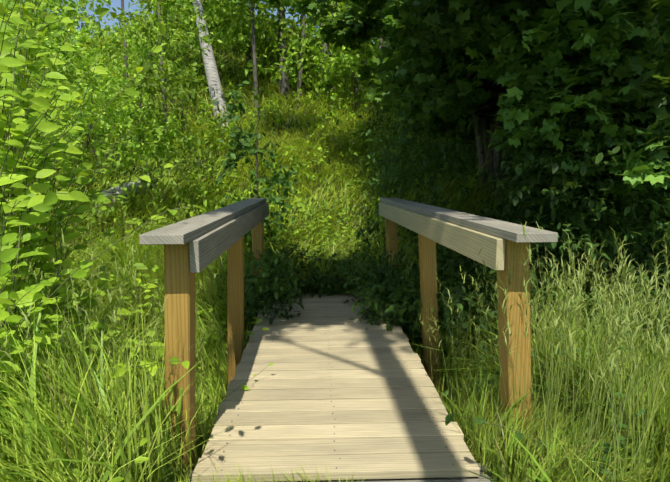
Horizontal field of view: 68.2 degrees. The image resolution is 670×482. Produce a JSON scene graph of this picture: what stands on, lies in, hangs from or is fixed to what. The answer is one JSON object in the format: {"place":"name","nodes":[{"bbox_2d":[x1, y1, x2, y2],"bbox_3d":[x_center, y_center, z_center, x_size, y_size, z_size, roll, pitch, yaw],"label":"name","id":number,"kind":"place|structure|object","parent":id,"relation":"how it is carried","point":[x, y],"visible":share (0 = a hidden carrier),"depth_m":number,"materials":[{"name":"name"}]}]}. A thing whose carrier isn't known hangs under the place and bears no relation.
{"place":"outdoors","nodes":[
{"label":"outdoors","id":0,"kind":"place"},
{"bbox_2d":[23,0,373,42],"label":"sky","id":1,"kind":"structure","parent":0,"point":[114,3],"materials":[{"name":"blue"}]},
{"bbox_2d":[0,8,669,481],"bbox_3d":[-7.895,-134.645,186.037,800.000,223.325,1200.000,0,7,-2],"label":"terrain","id":2,"kind":"structure","parent":0,"point":[198,160],"depth_m":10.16,"materials":[{"name":"green plant"}]},
{"bbox_2d":[93,0,229,211],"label":"birch trunks","id":3,"kind":"object","parent":2,"relation":"on","point":[213,79],"visible":0.52,"depth_m":11.62,"materials":[{"name":"white plant"}]},
{"bbox_2d":[0,0,669,481],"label":"bushes","id":4,"kind":"object","parent":2,"relation":"on","point":[586,82],"depth_m":4.12,"materials":[{"name":"green plant"}]},
{"bbox_2d":[139,198,557,481],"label":"footbridge","id":5,"kind":"object","parent":2,"relation":"on","point":[333,390],"visible":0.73,"depth_m":2.59,"materials":[{"name":"brown wood"}]}
]}

